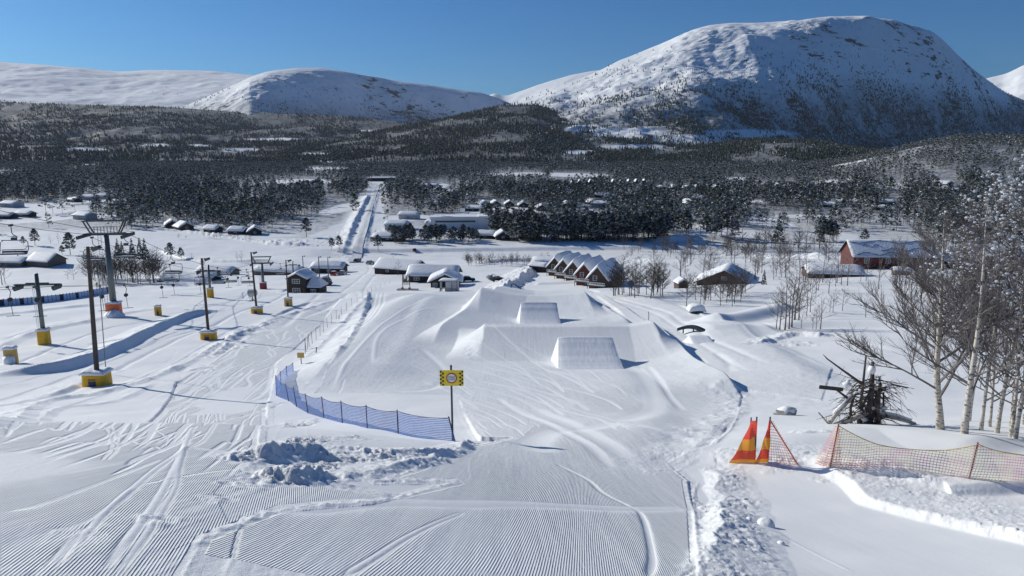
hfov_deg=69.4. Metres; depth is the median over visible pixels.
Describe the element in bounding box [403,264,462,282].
ski lodge
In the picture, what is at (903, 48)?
mountain
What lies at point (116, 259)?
alder tree
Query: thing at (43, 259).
farm house
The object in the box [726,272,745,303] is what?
birch tree
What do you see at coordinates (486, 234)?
cabin
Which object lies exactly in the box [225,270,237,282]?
lift chair
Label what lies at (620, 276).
alder tree
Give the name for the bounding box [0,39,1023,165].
mountain forest
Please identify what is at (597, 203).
cabin
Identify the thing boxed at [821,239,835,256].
alder tree
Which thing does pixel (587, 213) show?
pine tree
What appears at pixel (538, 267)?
cabin
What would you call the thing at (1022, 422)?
frosted birch
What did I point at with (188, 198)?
pine forest
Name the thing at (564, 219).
pine tree
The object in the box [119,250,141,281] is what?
alder tree
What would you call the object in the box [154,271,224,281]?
cabin
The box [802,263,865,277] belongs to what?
long cabin
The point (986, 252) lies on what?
frosted birch
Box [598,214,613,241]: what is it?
pine tree
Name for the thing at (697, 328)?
arched rail
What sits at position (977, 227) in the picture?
pine tree
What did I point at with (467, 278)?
parked car
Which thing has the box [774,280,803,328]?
birch tree
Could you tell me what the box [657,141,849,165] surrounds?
hill
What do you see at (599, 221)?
pine tree
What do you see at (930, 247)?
birch tree
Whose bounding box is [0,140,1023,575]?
ground
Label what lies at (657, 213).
pine tree
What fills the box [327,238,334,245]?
pine tree
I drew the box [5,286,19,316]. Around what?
drag bar
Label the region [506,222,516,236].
pine tree
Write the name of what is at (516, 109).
hill
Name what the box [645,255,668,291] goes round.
alder tree
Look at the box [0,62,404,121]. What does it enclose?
mountain
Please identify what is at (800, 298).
birch tree
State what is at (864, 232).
pine tree
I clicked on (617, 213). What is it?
pine tree
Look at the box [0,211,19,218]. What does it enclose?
cabin
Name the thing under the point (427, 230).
pine tree
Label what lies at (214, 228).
cabin
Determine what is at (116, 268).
alder tree
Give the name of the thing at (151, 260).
alder tree
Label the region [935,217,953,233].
pine tree
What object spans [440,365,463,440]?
warning sign
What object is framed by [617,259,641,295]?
alder tree
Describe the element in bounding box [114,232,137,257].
lift chair
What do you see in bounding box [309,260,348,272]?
storage shed
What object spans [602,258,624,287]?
alder tree
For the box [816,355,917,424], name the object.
dead tree
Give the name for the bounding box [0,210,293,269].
lift cable
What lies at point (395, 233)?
pine tree
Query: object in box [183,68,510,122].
mountain
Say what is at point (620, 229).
pine tree
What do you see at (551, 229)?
pine tree
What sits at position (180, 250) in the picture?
pine tree
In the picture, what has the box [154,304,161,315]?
safety pad
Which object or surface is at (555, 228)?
pine tree
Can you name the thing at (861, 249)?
red barn
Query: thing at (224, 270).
cabin
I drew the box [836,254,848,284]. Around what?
birch tree
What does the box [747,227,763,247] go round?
alder tree
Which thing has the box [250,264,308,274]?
long shed
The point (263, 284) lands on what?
chairlift tower
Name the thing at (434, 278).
gable lodge
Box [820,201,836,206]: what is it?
cabin
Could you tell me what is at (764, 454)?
net bundle
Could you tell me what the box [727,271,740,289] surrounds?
birch tree
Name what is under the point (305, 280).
lift house
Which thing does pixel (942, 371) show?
frosted birch
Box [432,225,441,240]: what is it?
pine tree
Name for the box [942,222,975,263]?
birch tree
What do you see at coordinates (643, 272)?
alder tree
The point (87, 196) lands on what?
cabin
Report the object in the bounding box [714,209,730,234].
pine tree
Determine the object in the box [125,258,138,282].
alder tree
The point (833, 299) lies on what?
birch tree
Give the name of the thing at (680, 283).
shed
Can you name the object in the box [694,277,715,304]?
birch tree
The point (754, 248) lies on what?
alder tree
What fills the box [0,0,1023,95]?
sky
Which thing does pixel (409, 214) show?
cabin
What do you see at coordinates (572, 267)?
row house
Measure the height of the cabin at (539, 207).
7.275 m
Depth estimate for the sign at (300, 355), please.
63.15 m
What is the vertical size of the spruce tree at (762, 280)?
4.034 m
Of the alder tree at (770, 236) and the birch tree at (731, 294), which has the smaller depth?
the birch tree at (731, 294)
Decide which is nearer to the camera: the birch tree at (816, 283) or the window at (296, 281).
the birch tree at (816, 283)
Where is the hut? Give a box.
[693,262,759,284]
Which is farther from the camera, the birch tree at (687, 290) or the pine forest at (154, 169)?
the pine forest at (154, 169)
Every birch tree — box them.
[620,258,648,297]
[638,262,658,298]
[673,253,686,275]
[676,276,694,305]
[678,235,698,258]
[678,268,692,293]
[680,247,694,272]
[684,275,700,299]
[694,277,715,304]
[697,268,716,300]
[697,270,719,299]
[697,283,711,301]
[709,271,722,295]
[713,277,730,305]
[718,269,728,286]
[720,276,734,302]
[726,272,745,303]
[727,241,742,261]
[727,262,743,291]
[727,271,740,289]
[728,280,741,305]
[730,265,746,295]
[733,267,754,297]
[739,268,752,287]
[740,264,753,291]
[753,245,769,272]
[767,282,801,329]
[767,294,787,328]
[770,258,779,278]
[771,266,811,326]
[772,235,786,256]
[772,273,807,329]
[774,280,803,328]
[784,244,797,263]
[786,254,818,319]
[787,275,814,319]
[794,248,818,282]
[795,308,808,328]
[798,285,812,313]
[802,279,819,311]
[809,270,822,293]
[810,248,831,281]
[814,292,835,328]
[823,262,837,292]
[825,288,839,307]
[829,246,854,282]
[832,200,1023,429]
[834,285,848,310]
[836,251,857,285]
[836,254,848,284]
[861,254,874,279]
[863,258,888,288]
[872,198,1023,433]
[914,223,941,261]
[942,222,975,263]
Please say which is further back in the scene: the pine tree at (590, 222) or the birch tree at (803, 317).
the pine tree at (590, 222)
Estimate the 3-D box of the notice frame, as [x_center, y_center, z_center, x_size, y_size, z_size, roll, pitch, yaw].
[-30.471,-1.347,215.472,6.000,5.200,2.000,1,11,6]
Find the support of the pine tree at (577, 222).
on the ground
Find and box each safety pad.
[1,345,18,363]
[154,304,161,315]
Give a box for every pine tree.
[29,229,39,242]
[61,232,75,254]
[164,243,175,258]
[177,247,184,259]
[299,217,311,236]
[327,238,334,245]
[335,235,342,244]
[373,234,382,245]
[390,227,398,242]
[397,228,406,238]
[405,227,413,238]
[417,229,423,241]
[422,227,431,243]
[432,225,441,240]
[435,231,441,239]
[440,224,447,238]
[445,228,452,238]
[450,226,457,236]
[456,228,464,241]
[458,232,465,242]
[464,227,472,242]
[473,229,480,239]
[487,216,500,229]
[498,210,508,229]
[500,213,513,230]
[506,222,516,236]
[510,215,526,241]
[521,220,531,236]
[522,210,530,239]
[525,221,536,241]
[530,212,545,241]
[534,234,542,239]
[536,214,551,241]
[543,223,554,241]
[546,220,557,241]
[549,215,564,241]
[550,218,561,235]
[553,219,564,241]
[558,215,571,240]
[565,212,573,239]
[570,218,577,240]
[571,217,585,240]
[573,213,586,240]
[582,211,593,217]
[582,219,595,241]
[583,215,594,234]
[586,214,596,241]
[592,223,603,240]
[593,216,606,233]
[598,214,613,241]
[610,221,616,240]
[611,214,628,241]
[614,210,622,217]
[614,221,626,239]
[625,213,641,237]
[627,213,641,239]
[634,211,650,240]
[639,216,652,240]
[645,209,653,234]
[649,210,664,237]
[650,219,661,238]
[651,208,669,236]
[661,210,674,235]
[677,209,696,231]
[699,214,713,231]
[707,215,722,237]
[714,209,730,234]
[720,208,734,232]
[729,220,741,238]
[773,214,783,240]
[815,215,828,233]
[817,222,824,241]
[824,220,836,240]
[828,220,841,240]
[860,229,869,238]
[933,209,946,233]
[934,210,949,230]
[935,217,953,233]
[940,214,956,237]
[947,211,960,239]
[947,226,963,250]
[960,220,973,240]
[967,215,985,236]
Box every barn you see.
[372,257,425,273]
[838,239,939,268]
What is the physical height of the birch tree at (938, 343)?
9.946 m
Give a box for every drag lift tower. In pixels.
[12,273,61,344]
[196,265,220,297]
[285,261,299,272]
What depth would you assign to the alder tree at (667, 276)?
137.44 m
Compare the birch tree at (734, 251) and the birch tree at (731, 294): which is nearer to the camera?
the birch tree at (731, 294)
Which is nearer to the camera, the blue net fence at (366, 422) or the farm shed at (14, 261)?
the blue net fence at (366, 422)
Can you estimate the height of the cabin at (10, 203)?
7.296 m
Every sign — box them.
[297,353,303,363]
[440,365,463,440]
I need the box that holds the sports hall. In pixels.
[424,213,490,229]
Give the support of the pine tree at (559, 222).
on the ground
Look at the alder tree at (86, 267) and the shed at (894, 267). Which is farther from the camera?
the alder tree at (86, 267)
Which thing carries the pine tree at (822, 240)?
on the ground
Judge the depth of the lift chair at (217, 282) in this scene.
160.63 m
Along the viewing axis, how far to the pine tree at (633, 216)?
413.92 m
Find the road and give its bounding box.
[347,186,378,261]
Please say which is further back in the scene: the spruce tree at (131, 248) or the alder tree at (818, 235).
the alder tree at (818, 235)
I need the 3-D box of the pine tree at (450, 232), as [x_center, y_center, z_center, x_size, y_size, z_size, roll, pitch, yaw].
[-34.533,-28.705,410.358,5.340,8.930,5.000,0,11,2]
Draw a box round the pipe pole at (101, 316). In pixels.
[97,265,105,366]
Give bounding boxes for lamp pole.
[78,245,113,387]
[199,257,217,339]
[250,251,263,313]
[283,259,292,306]
[327,257,330,285]
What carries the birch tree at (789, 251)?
on the ground
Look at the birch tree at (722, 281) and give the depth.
141.98 m
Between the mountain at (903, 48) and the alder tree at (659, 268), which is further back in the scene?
the mountain at (903, 48)
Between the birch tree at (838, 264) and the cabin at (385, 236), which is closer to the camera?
the birch tree at (838, 264)
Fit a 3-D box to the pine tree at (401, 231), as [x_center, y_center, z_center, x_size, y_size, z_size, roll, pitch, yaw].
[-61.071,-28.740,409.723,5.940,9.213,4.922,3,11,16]
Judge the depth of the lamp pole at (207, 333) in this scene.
84.90 m
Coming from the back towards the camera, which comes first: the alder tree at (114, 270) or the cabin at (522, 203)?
the cabin at (522, 203)
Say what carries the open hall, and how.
on the ground
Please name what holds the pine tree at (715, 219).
on the ground
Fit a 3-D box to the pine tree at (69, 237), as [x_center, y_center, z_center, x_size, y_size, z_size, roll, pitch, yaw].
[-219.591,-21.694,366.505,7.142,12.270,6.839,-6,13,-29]
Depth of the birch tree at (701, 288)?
122.23 m
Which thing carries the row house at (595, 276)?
on the ground
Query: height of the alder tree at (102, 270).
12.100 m
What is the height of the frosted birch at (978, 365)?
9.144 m
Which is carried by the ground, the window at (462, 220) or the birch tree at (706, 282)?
the birch tree at (706, 282)
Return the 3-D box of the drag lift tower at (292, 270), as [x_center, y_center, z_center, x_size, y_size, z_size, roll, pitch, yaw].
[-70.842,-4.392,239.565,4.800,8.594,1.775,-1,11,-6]
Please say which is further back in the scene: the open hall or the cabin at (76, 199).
the open hall
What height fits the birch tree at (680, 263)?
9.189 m
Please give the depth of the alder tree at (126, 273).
262.21 m
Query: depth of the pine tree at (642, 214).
415.82 m
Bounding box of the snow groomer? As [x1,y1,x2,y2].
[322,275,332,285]
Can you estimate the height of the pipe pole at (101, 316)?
9.297 m
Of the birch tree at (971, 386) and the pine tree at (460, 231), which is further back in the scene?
the pine tree at (460, 231)
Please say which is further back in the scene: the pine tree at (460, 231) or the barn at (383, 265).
the pine tree at (460, 231)
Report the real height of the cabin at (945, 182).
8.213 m
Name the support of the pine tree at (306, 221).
on the ground
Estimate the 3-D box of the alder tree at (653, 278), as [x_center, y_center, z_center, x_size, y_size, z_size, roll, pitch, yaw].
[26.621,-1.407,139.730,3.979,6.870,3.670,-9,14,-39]
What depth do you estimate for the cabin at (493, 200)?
659.11 m
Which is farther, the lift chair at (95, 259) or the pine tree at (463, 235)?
the pine tree at (463, 235)
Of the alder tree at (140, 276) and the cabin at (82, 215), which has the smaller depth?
the alder tree at (140, 276)
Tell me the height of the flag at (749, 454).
1.706 m
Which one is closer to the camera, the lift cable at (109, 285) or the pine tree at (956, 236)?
the lift cable at (109, 285)
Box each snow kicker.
[517,302,560,323]
[551,337,623,368]
[683,335,712,343]
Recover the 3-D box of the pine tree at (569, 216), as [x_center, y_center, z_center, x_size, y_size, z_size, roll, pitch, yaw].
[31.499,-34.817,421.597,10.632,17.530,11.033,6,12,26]
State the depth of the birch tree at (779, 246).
277.95 m
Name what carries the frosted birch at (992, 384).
on the ground
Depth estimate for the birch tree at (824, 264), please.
152.08 m
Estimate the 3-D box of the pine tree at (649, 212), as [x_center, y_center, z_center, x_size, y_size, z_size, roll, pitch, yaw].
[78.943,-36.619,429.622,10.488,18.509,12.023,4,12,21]
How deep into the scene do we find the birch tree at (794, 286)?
87.19 m
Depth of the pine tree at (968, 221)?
418.19 m
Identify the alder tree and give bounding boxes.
[77,258,98,275]
[81,251,104,280]
[94,253,114,283]
[106,256,126,282]
[111,244,129,278]
[111,247,122,278]
[112,259,123,283]
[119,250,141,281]
[121,264,131,282]
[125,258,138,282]
[127,249,147,282]
[127,258,140,282]
[134,266,144,283]
[139,249,162,283]
[141,254,162,282]
[142,254,159,282]
[143,248,158,279]
[150,247,169,272]
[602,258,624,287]
[607,257,628,294]
[608,262,629,294]
[608,275,618,295]
[609,272,619,295]
[613,255,635,292]
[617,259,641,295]
[621,263,641,294]
[628,256,653,293]
[639,267,650,294]
[643,271,657,295]
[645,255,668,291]
[646,264,664,295]
[649,254,666,281]
[652,257,666,291]
[652,262,670,295]
[654,275,668,295]
[685,231,694,252]
[706,236,715,246]
[734,227,748,243]
[743,240,759,261]
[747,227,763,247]
[764,225,776,245]
[800,239,814,258]
[804,227,813,246]
[811,227,824,243]
[811,234,820,246]
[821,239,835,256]
[821,242,832,257]
[830,229,839,245]
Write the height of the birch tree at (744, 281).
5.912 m
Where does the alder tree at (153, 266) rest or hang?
on the ground
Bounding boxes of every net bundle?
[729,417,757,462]
[755,417,797,464]
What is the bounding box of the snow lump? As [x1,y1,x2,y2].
[756,517,774,527]
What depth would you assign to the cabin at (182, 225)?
475.00 m
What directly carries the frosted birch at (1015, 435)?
on the ground
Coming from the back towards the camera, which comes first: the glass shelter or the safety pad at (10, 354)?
the glass shelter
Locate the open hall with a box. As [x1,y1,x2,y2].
[367,177,394,180]
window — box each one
[292,279,299,283]
[292,288,299,292]
[435,220,474,222]
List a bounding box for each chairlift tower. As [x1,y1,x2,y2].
[76,219,134,311]
[250,256,273,288]
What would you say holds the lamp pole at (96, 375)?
on the ground
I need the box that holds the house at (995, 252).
[957,245,1023,265]
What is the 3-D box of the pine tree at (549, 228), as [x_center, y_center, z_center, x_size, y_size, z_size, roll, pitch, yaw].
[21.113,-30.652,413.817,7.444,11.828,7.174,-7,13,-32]
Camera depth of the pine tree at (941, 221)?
427.98 m
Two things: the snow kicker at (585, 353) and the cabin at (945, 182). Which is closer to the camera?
the snow kicker at (585, 353)
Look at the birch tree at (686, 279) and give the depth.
143.74 m
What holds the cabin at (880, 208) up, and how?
on the ground
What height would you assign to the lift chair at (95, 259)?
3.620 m
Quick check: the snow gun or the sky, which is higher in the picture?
the sky
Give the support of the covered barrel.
on the ground
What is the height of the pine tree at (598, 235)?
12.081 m
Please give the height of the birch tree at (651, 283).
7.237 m
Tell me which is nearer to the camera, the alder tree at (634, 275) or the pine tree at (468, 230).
the alder tree at (634, 275)
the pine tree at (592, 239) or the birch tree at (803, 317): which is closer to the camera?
the birch tree at (803, 317)
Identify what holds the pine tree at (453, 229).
on the ground
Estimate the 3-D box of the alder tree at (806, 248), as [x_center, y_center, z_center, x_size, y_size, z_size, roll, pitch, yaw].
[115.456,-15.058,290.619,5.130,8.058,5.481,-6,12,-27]
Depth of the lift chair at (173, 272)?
129.41 m
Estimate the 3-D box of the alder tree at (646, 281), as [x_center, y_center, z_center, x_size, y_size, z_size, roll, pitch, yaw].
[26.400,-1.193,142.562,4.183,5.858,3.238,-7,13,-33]
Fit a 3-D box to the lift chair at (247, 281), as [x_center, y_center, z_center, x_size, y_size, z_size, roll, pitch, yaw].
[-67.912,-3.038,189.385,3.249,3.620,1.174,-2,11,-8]
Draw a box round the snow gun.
[247,289,256,300]
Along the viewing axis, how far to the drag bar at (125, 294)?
97.21 m
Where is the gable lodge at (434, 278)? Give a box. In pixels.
[427,267,463,287]
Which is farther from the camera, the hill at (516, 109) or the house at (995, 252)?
the hill at (516, 109)
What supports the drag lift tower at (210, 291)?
on the ground
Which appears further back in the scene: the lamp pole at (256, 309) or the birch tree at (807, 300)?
the lamp pole at (256, 309)
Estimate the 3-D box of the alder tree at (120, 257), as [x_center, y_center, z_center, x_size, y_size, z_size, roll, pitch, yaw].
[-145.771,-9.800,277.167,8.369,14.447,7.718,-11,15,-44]
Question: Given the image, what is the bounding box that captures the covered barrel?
[686,303,706,313]
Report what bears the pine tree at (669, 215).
on the ground
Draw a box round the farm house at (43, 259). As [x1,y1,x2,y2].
[25,252,66,266]
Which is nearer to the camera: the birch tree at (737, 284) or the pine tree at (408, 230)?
the birch tree at (737, 284)
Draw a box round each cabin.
[0,200,24,207]
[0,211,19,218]
[15,210,37,216]
[65,196,83,201]
[71,211,97,219]
[81,194,100,199]
[96,193,110,198]
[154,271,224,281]
[163,218,176,227]
[172,220,195,229]
[193,265,241,274]
[201,224,224,232]
[226,226,247,233]
[246,224,263,234]
[371,232,405,241]
[383,220,409,229]
[397,211,420,218]
[464,205,482,210]
[476,229,495,238]
[489,199,500,205]
[493,229,509,239]
[503,199,514,205]
[517,200,527,206]
[527,261,547,272]
[531,256,553,262]
[535,203,546,210]
[590,200,608,206]
[595,193,608,197]
[682,198,695,204]
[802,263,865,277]
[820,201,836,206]
[871,204,889,210]
[879,199,895,204]
[932,180,954,186]
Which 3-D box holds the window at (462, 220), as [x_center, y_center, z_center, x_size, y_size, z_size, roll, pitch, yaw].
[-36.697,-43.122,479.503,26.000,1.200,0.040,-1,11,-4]
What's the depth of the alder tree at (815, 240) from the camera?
391.35 m
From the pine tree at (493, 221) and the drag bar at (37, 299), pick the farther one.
the pine tree at (493, 221)
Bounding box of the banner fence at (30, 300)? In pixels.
[0,287,108,305]
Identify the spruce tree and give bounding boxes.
[128,238,135,257]
[137,238,142,258]
[141,238,148,258]
[760,270,766,284]
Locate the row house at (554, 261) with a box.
[546,250,571,275]
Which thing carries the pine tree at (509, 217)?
on the ground
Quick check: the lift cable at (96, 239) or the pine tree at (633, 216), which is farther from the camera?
the pine tree at (633, 216)
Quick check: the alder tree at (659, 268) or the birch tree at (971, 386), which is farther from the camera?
the alder tree at (659, 268)
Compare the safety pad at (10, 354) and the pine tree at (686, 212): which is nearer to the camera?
the safety pad at (10, 354)
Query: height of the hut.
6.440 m
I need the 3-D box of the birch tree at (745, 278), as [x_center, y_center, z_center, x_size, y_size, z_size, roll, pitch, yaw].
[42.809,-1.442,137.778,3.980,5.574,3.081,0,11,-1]
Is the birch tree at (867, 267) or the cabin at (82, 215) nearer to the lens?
the birch tree at (867, 267)
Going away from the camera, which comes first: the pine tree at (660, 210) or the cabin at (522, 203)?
the pine tree at (660, 210)
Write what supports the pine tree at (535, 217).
on the ground
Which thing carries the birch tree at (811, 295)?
on the ground
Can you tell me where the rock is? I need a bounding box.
[773,405,796,415]
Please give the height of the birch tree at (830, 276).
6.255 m
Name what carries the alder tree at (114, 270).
on the ground
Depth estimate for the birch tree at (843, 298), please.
105.48 m
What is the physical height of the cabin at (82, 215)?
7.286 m
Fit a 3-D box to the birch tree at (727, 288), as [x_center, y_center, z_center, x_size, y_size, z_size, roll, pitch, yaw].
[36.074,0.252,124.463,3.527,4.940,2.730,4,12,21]
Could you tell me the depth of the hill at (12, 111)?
3196.49 m
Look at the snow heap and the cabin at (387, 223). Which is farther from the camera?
the cabin at (387, 223)
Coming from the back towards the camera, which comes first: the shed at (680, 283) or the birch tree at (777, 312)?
the shed at (680, 283)
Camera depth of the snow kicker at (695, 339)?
79.68 m
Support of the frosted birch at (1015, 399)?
on the ground
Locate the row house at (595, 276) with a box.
[585,257,625,288]
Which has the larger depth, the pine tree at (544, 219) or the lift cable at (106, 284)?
the pine tree at (544, 219)
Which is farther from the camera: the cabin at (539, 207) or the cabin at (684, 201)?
the cabin at (684, 201)
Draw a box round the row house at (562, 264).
[553,252,580,278]
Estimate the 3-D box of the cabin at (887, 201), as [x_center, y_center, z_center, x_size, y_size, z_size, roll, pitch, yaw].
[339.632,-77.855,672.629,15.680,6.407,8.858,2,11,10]
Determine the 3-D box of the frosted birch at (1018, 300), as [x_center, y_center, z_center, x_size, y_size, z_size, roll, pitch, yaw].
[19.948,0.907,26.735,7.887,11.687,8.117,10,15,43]
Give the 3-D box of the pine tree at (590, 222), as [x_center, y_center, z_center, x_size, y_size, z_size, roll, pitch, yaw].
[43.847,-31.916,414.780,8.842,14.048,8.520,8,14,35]
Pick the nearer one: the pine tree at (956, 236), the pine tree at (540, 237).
the pine tree at (956, 236)
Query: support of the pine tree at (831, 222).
on the ground
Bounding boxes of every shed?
[0,256,27,266]
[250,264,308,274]
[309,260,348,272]
[673,276,688,288]
[891,266,911,274]
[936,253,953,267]
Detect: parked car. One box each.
[330,271,338,275]
[338,270,346,274]
[463,276,474,281]
[489,275,502,281]
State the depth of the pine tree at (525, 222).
413.93 m
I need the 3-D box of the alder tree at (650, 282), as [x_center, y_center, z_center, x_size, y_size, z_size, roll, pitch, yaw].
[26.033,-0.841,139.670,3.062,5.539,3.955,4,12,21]
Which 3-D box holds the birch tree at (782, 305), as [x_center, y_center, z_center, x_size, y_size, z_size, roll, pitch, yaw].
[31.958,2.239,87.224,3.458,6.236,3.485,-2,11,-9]
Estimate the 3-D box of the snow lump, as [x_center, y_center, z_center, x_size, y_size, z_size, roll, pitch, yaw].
[4.791,4.478,13.976,0.327,0.264,0.338,0,11,0]
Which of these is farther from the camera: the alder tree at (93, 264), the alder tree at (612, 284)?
the alder tree at (93, 264)
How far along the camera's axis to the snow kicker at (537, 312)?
105.44 m
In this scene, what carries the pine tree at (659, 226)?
on the ground
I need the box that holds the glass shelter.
[439,278,459,291]
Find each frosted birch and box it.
[877,215,1023,426]
[895,192,1023,429]
[901,156,1023,432]
[911,246,1023,420]
[918,177,1023,436]
[919,154,1023,438]
[936,186,1023,390]
[939,165,1023,347]
[943,224,1023,426]
[947,198,1023,424]
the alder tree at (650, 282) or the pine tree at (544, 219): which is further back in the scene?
the pine tree at (544, 219)
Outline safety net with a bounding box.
[815,424,1023,481]
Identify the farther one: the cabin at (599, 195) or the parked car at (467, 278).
the cabin at (599, 195)
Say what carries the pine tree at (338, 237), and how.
on the ground
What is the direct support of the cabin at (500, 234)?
on the ground
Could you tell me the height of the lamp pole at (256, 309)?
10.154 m
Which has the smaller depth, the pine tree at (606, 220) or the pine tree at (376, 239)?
the pine tree at (376, 239)
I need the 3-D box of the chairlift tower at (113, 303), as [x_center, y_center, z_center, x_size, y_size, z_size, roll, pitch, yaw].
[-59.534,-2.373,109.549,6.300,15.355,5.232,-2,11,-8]
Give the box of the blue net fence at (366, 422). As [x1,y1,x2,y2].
[275,364,455,441]
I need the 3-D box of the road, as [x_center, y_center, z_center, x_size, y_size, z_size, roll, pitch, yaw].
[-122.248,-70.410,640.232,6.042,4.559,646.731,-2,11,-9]
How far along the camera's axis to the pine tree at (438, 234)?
412.90 m
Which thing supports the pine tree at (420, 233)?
on the ground
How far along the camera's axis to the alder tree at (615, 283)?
139.65 m
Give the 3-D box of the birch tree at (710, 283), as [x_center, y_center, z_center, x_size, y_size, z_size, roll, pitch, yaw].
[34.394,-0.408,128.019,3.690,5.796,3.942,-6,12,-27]
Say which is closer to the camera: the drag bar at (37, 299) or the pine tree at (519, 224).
the drag bar at (37, 299)
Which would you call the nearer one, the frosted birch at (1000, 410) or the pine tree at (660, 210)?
the frosted birch at (1000, 410)
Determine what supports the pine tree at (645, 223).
on the ground
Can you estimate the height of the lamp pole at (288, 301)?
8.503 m
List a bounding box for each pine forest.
[0,133,1023,188]
[0,166,1023,236]
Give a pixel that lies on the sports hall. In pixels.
(475, 221)
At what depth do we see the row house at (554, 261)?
249.36 m
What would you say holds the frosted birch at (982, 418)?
on the ground
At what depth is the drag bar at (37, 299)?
75.34 m
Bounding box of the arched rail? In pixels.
[677,325,704,333]
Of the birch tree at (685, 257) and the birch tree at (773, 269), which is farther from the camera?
the birch tree at (685, 257)
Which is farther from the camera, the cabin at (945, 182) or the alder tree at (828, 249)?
the cabin at (945, 182)
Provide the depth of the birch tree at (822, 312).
86.92 m
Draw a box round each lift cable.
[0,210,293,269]
[0,223,274,269]
[0,266,282,287]
[2,266,295,289]
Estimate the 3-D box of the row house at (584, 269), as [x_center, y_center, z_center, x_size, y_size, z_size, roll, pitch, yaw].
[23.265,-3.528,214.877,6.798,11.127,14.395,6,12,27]
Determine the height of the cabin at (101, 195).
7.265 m
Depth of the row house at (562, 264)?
236.28 m
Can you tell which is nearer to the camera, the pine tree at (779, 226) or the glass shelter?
the glass shelter
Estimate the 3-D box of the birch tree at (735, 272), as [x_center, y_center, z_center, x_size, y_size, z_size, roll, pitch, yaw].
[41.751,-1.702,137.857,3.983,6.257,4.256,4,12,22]
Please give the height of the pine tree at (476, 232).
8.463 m
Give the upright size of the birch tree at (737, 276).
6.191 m
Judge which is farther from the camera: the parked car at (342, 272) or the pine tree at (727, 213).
the pine tree at (727, 213)
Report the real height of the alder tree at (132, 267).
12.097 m
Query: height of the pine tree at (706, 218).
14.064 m
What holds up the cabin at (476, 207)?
on the ground
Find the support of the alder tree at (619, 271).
on the ground
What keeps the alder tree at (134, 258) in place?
on the ground
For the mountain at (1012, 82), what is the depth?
8783.40 m
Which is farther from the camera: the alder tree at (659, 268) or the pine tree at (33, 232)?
the pine tree at (33, 232)
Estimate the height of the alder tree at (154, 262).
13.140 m
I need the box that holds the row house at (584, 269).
[573,255,603,285]
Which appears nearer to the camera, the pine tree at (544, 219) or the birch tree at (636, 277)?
the birch tree at (636, 277)
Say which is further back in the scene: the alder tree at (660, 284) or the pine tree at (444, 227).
the pine tree at (444, 227)
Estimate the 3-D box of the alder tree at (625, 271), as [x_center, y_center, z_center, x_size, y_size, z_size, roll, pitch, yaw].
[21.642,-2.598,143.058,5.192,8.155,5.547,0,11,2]
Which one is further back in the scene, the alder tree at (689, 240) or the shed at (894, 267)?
the alder tree at (689, 240)
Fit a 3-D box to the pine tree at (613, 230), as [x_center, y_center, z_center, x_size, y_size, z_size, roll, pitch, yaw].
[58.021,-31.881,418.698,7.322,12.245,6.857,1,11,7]
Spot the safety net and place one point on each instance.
(835, 442)
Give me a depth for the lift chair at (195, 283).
168.85 m
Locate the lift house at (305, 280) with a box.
[285,268,327,292]
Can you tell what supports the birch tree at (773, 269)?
on the ground
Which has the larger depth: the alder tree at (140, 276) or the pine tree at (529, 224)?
the pine tree at (529, 224)
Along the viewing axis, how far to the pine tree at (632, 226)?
418.56 m
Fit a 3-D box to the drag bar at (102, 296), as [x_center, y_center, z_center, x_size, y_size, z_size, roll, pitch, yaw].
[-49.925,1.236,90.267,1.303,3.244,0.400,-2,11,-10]
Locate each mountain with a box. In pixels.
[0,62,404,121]
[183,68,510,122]
[490,70,598,103]
[511,16,1023,153]
[987,65,1023,99]
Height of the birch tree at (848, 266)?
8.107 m
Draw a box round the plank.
[819,385,843,390]
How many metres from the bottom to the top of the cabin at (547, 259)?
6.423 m
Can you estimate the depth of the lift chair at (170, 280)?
146.96 m
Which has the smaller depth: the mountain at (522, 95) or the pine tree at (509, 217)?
the pine tree at (509, 217)
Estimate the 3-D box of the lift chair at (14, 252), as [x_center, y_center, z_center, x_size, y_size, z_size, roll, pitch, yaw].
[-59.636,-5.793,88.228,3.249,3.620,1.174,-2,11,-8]
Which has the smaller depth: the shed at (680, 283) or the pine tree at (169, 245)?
the shed at (680, 283)
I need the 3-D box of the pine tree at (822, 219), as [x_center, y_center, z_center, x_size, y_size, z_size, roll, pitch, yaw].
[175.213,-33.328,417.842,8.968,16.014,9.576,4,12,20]
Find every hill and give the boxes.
[0,102,517,168]
[293,104,635,165]
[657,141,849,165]
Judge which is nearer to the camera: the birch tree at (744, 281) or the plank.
the plank
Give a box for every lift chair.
[0,224,28,254]
[83,236,105,260]
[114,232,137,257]
[163,253,182,273]
[163,264,179,282]
[194,269,207,284]
[211,267,225,283]
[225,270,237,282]
[241,269,252,282]
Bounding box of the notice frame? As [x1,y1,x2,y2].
[397,274,417,290]
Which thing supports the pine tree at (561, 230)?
on the ground
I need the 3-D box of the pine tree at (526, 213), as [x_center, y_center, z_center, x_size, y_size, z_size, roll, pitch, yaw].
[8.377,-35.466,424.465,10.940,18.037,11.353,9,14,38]
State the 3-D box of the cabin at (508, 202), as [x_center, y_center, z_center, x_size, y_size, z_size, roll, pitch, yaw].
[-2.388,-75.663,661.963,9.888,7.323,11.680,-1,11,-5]
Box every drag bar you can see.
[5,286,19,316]
[32,286,41,316]
[98,285,109,310]
[123,284,132,307]
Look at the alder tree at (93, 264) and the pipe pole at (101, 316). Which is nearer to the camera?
the pipe pole at (101, 316)
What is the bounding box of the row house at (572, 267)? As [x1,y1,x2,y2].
[562,253,591,280]

